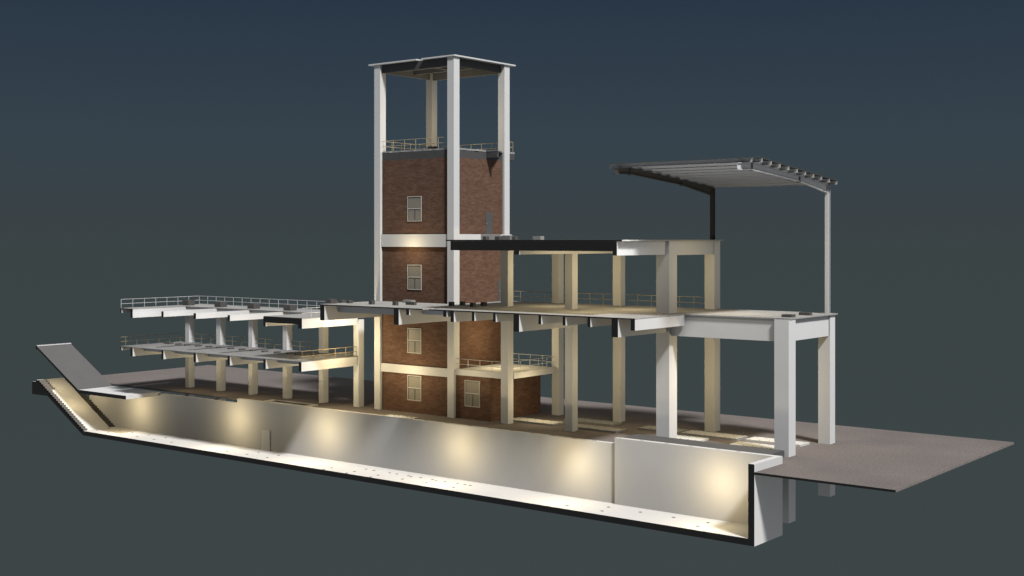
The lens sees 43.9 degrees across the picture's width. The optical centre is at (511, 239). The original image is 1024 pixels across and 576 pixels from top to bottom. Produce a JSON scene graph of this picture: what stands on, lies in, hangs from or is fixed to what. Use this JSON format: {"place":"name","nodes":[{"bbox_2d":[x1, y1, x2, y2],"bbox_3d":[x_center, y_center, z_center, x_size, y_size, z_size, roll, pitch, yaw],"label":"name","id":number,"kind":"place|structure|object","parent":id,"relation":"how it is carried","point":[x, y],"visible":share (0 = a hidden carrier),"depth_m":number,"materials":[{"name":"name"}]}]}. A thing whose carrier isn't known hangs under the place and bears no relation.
{"place":"outdoors","nodes":[
{"label":"outdoors","id":0,"kind":"place"},
{"bbox_2d":[264,399,317,405],"bbox_3d":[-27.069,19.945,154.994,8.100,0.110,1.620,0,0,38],"label":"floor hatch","id":1,"kind":"object","parent":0,"point":[290,402],"visible":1,"depth_m":155.02,"materials":[{"name":"concrete"}]},
{"bbox_2d":[426,146,437,148],"bbox_3d":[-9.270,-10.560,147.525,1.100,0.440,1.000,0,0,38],"label":"rubble block","id":2,"kind":"object","parent":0,"point":[431,147],"depth_m":147.11,"materials":[{"name":"concrete"}]},
{"bbox_2d":[0,0,1023,575],"label":"sky","id":3,"kind":"structure","parent":0,"point":[152,150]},
{"bbox_2d":[102,365,1013,492],"bbox_3d":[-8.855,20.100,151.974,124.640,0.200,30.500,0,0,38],"label":"ground","id":4,"kind":"structure","parent":0,"point":[879,459],"depth_m":132.33,"materials":[{"name":"grey concrete"}]},
{"bbox_2d":[120,304,363,406],"bbox_3d":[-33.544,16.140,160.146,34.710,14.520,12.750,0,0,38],"label":"concrete deck","id":5,"kind":"structure","parent":4,"relation":"on","point":[192,354],"depth_m":158.92,"materials":[{"name":"white concrete"}]},
{"bbox_2d":[121,333,184,345],"bbox_3d":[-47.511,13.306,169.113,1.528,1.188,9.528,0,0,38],"label":"railing","id":6,"kind":"object","parent":5,"relation":"on","point":[152,339],"visible":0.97,"depth_m":169.72,"materials":[{"name":"grey metal"}]},
{"bbox_2d":[182,300,194,305],"bbox_3d":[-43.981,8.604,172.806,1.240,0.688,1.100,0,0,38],"label":"concrete block","id":7,"kind":"structure","parent":5,"relation":"on","point":[188,302],"depth_m":172.42,"materials":[{"name":"grey concrete"}]},
{"bbox_2d":[214,301,226,306],"bbox_3d":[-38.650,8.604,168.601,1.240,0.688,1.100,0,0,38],"label":"concrete block","id":8,"kind":"structure","parent":5,"relation":"on","point":[220,304],"depth_m":168.18,"materials":[{"name":"grey concrete"}]},
{"bbox_2d":[121,296,324,308],"bbox_3d":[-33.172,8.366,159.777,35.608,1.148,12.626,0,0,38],"label":"railing","id":9,"kind":"object","parent":5,"relation":"on","point":[226,301],"visible":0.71,"depth_m":168.65,"materials":[{"name":"white metal"}]},
{"bbox_2d":[222,336,247,345],"bbox_3d":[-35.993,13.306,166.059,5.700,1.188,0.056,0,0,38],"label":"railing","id":10,"kind":"object","parent":5,"relation":"on","point":[235,341],"visible":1,"depth_m":166.29,"materials":[{"name":"grey metal"}]},
{"bbox_2d":[247,303,259,308],"bbox_3d":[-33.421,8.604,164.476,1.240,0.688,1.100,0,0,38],"label":"concrete block","id":11,"kind":"structure","parent":5,"relation":"on","point":[253,305],"depth_m":164.04,"materials":[{"name":"grey concrete"}]},
{"bbox_2d":[255,338,282,348],"bbox_3d":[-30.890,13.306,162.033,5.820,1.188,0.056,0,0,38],"label":"railing","id":12,"kind":"object","parent":5,"relation":"on","point":[274,344],"visible":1,"depth_m":161.71,"materials":[{"name":"grey metal"}]},
{"bbox_2d":[283,305,296,310],"bbox_3d":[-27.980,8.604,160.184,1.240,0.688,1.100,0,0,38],"label":"concrete block","id":13,"kind":"structure","parent":5,"relation":"on","point":[289,307],"depth_m":159.78,"materials":[{"name":"grey concrete"}]},
{"bbox_2d":[301,346,356,359],"bbox_3d":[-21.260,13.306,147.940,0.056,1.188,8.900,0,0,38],"label":"railing","id":14,"kind":"object","parent":5,"relation":"on","point":[324,354],"visible":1,"depth_m":147.29,"materials":[{"name":"grey metal"}]},
{"bbox_2d":[334,352,352,355],"bbox_3d":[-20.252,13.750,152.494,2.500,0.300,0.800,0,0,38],"label":"concrete block","id":15,"kind":"structure","parent":5,"relation":"on","point":[344,354],"depth_m":151.97,"materials":[{"name":"beige concrete"}]},
{"bbox_2d":[382,414,417,419],"bbox_3d":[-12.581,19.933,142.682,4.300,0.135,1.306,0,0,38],"label":"bolted slab","id":16,"kind":"structure","parent":4,"relation":"on","point":[399,417],"depth_m":142.64,"materials":[{"name":"grey concrete"}]},
{"bbox_2d":[32,377,782,546],"bbox_3d":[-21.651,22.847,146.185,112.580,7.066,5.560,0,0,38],"label":"concrete basin","id":17,"kind":"object","parent":4,"relation":"in","point":[724,495],"visible":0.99,"depth_m":133.63,"materials":[{"name":"white paint"}]},
{"bbox_2d":[38,379,86,430],"bbox_3d":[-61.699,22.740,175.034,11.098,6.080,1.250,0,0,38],"label":"staircase","id":18,"kind":"structure","parent":17,"relation":"on","point":[47,385],"depth_m":175.13,"materials":[{"name":"concrete"}]},
{"bbox_2d":[64,378,114,426],"bbox_3d":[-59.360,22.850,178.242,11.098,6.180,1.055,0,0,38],"label":"staircase","id":19,"kind":"structure","parent":17,"relation":"on","point":[102,416],"depth_m":176.94,"materials":[{"name":"concrete"}]},
{"bbox_2d":[36,343,160,398],"bbox_3d":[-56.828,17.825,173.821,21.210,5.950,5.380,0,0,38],"label":"access ramp","id":20,"kind":"structure","parent":17,"relation":"on","point":[76,369],"depth_m":175.68,"materials":[{"name":"concrete"}]},
{"bbox_2d":[369,54,515,417],"bbox_3d":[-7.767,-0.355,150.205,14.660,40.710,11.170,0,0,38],"label":"brick tower","id":21,"kind":"structure","parent":4,"relation":"on","point":[428,203],"depth_m":146.66,"materials":[{"name":"brown brick"}]},
{"bbox_2d":[390,142,430,150],"bbox_3d":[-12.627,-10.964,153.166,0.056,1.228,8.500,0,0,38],"label":"railing","id":22,"kind":"object","parent":21,"relation":"on","point":[407,148],"visible":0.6,"depth_m":152.88,"materials":[{"name":"grey metal"}]},
{"bbox_2d":[382,137,443,150],"bbox_3d":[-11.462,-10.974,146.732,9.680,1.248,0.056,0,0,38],"label":"railing","id":23,"kind":"object","parent":21,"relation":"on","point":[415,144],"visible":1,"depth_m":146.58,"materials":[{"name":"grey metal"}]},
{"bbox_2d":[407,375,421,401],"bbox_3d":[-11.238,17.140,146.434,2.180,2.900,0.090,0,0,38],"label":"window","id":24,"kind":"structure","parent":21,"relation":"in","point":[414,383],"depth_m":146.43,"materials":[{"name":"grey"}]},
{"bbox_2d":[407,328,421,353],"bbox_3d":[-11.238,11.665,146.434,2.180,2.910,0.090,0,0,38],"label":"window","id":25,"kind":"structure","parent":21,"relation":"in","point":[414,335],"depth_m":146.43,"materials":[{"name":"grey"}]},
{"bbox_2d":[407,265,421,289],"bbox_3d":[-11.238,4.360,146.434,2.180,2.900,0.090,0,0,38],"label":"window","id":26,"kind":"structure","parent":21,"relation":"in","point":[414,272],"depth_m":146.43,"materials":[{"name":"grey"}]},
{"bbox_2d":[407,196,421,221],"bbox_3d":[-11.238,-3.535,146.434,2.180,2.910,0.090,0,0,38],"label":"window","id":27,"kind":"structure","parent":21,"relation":"in","point":[414,203],"depth_m":146.43,"materials":[{"name":"grey"}]},
{"bbox_2d":[442,142,511,149],"bbox_3d":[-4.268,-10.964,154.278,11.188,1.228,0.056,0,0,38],"label":"railing","id":28,"kind":"object","parent":21,"relation":"on","point":[481,145],"visible":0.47,"depth_m":153.80,"materials":[{"name":"grey metal"}]},
{"bbox_2d":[486,212,491,233],"bbox_3d":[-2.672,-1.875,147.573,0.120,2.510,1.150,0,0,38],"label":"door","id":29,"kind":"structure","parent":21,"relation":"in","point":[488,215],"depth_m":147.50,"materials":[{"name":"paint"}]},
{"bbox_2d":[481,234,500,239],"bbox_3d":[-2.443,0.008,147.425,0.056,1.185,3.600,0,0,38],"label":"door landing","id":30,"kind":"structure","parent":21,"relation":"in","point":[491,236],"depth_m":147.40,"materials":[{"name":"concrete"}]},
{"bbox_2d":[498,280,500,300],"bbox_3d":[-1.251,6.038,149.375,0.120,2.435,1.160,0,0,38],"label":"door","id":31,"kind":"structure","parent":21,"relation":"in","point":[499,282],"depth_m":149.10,"materials":[{"name":"paint"}]},
{"bbox_2d":[455,363,555,421],"bbox_3d":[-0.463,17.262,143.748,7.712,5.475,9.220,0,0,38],"label":"brick annex","id":32,"kind":"object","parent":4,"relation":"on","point":[478,392],"visible":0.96,"depth_m":141.65,"materials":[{"name":"brown brick"}]},
{"bbox_2d":[465,380,479,407],"bbox_3d":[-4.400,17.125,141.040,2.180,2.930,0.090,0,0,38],"label":"window","id":33,"kind":"structure","parent":32,"relation":"in","point":[472,388],"depth_m":141.02,"materials":[{"name":"grey"}]},
{"bbox_2d":[456,358,500,367],"bbox_3d":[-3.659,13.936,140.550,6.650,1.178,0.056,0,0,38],"label":"railing","id":34,"kind":"object","parent":32,"relation":"on","point":[478,360],"visible":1,"depth_m":140.56,"materials":[{"name":"white metal"}]},
{"bbox_2d":[513,353,551,365],"bbox_3d":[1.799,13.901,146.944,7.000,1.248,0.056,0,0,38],"label":"railing","id":35,"kind":"object","parent":32,"relation":"on","point":[533,360],"visible":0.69,"depth_m":146.52,"materials":[{"name":"white metal"}]},
{"bbox_2d":[513,356,555,371],"bbox_3d":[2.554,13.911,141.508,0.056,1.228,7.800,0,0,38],"label":"railing","id":36,"kind":"object","parent":32,"relation":"on","point":[533,364],"visible":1,"depth_m":140.71,"materials":[{"name":"white metal"}]},
{"bbox_2d":[513,417,563,425],"bbox_3d":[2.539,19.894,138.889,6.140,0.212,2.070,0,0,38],"label":"bolted slab","id":37,"kind":"structure","parent":4,"relation":"on","point":[536,421],"depth_m":138.21,"materials":[{"name":"grey concrete"}]},
{"bbox_2d":[318,240,837,522],"bbox_3d":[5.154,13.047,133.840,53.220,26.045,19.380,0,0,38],"label":"concrete hall","id":38,"kind":"structure","parent":4,"relation":"on","point":[666,320],"depth_m":125.46,"materials":[{"name":"white concrete"}]},
{"bbox_2d":[325,299,336,303],"bbox_3d":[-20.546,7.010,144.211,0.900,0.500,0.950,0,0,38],"label":"concrete block","id":39,"kind":"structure","parent":38,"relation":"on","point":[330,301],"depth_m":143.88,"materials":[{"name":"grey concrete"}]},
{"bbox_2d":[402,300,414,302],"bbox_3d":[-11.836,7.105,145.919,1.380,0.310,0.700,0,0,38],"label":"concrete block","id":40,"kind":"object","parent":38,"relation":"on","point":[404,301],"depth_m":145.64,"materials":[{"name":"grey concrete"}]},
{"bbox_2d":[406,302,416,304],"bbox_3d":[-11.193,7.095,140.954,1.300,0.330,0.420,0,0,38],"label":"concrete block","id":41,"kind":"object","parent":38,"relation":"on","point":[411,303],"depth_m":140.69,"materials":[{"name":"grey concrete"}]},
{"bbox_2d":[501,235,513,239],"bbox_3d":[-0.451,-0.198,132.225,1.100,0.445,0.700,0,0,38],"label":"concrete block","id":42,"kind":"object","parent":38,"relation":"on","point":[506,237],"depth_m":131.87,"materials":[{"name":"grey concrete"}]},
{"bbox_2d":[513,291,551,301],"bbox_3d":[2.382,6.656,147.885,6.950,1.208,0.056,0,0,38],"label":"railing","id":43,"kind":"object","parent":38,"relation":"on","point":[520,296],"visible":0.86,"depth_m":147.96,"materials":[{"name":"grey metal"}]},
{"bbox_2d":[533,236,543,239],"bbox_3d":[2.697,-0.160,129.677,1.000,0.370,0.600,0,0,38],"label":"concrete block","id":44,"kind":"object","parent":38,"relation":"on","point":[538,237],"depth_m":129.39,"materials":[{"name":"grey concrete"}]},
{"bbox_2d":[564,292,612,299],"bbox_3d":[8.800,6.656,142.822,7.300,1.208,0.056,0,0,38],"label":"railing","id":45,"kind":"object","parent":38,"relation":"on","point":[593,293],"visible":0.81,"depth_m":142.61,"materials":[{"name":"grey metal"}]},
{"bbox_2d":[626,294,696,306],"bbox_3d":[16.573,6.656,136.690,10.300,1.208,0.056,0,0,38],"label":"railing","id":46,"kind":"object","parent":38,"relation":"on","point":[637,300],"visible":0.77,"depth_m":137.76,"materials":[{"name":"grey metal"}]},
{"bbox_2d":[610,157,837,313],"bbox_3d":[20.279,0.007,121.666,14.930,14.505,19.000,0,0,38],"label":"steel canopy","id":47,"kind":"object","parent":38,"relation":"on","point":[707,176],"visible":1,"depth_m":122.59,"materials":[{"name":"white metal"}]},
{"bbox_2d":[781,314,795,317],"bbox_3d":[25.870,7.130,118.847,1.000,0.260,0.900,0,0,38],"label":"concrete block","id":48,"kind":"object","parent":38,"relation":"on","point":[788,315],"depth_m":118.55,"materials":[{"name":"grey concrete"}]},
{"bbox_2d":[799,312,811,315],"bbox_3d":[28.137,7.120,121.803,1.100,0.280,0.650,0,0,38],"label":"concrete block","id":49,"kind":"structure","parent":38,"relation":"on","point":[806,313],"depth_m":121.48,"materials":[{"name":"grey concrete"}]},
{"bbox_2d":[564,418,621,425],"bbox_3d":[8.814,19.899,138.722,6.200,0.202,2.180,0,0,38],"label":"bolted slab","id":50,"kind":"structure","parent":4,"relation":"on","point":[596,422],"depth_m":137.74,"materials":[{"name":"grey concrete"}]},
{"bbox_2d":[578,424,626,432],"bbox_3d":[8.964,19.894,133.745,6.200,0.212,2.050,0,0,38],"label":"bolted slab","id":51,"kind":"structure","parent":4,"relation":"on","point":[599,428],"depth_m":133.09,"materials":[{"name":"grey concrete"}]},
{"bbox_2d":[638,425,688,433],"bbox_3d":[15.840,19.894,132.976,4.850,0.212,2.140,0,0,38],"label":"bolted slab","id":52,"kind":"structure","parent":4,"relation":"on","point":[652,428],"depth_m":133.00,"materials":[{"name":"grey concrete"}]},
{"bbox_2d":[677,435,708,440],"bbox_3d":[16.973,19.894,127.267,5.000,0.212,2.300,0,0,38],"label":"bolted slab","id":53,"kind":"structure","parent":4,"relation":"on","point":[691,438],"depth_m":126.40,"materials":[{"name":"grey concrete"}]},
{"bbox_2d":[621,434,783,456],"bbox_3d":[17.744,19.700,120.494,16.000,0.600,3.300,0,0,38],"label":"concrete platform","id":54,"kind":"structure","parent":4,"relation":"on","point":[711,445],"depth_m":120.22,"materials":[{"name":"grey concrete"}]},
{"bbox_2d":[681,430,747,440],"bbox_3d":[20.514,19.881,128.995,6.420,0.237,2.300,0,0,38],"label":"bolted slab","id":55,"kind":"structure","parent":4,"relation":"on","point":[723,436],"depth_m":128.37,"materials":[{"name":"grey concrete"}]},
{"bbox_2d":[731,441,773,448],"bbox_3d":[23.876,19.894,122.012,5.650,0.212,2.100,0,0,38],"label":"bolted slab","id":56,"kind":"structure","parent":4,"relation":"on","point":[758,445],"depth_m":122.18,"materials":[{"name":"grey concrete"}]},
{"bbox_2d":[745,437,809,446],"bbox_3d":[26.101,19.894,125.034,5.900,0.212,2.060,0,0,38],"label":"bolted slab","id":57,"kind":"structure","parent":4,"relation":"on","point":[770,440],"depth_m":125.14,"materials":[{"name":"grey concrete"}]}
]}

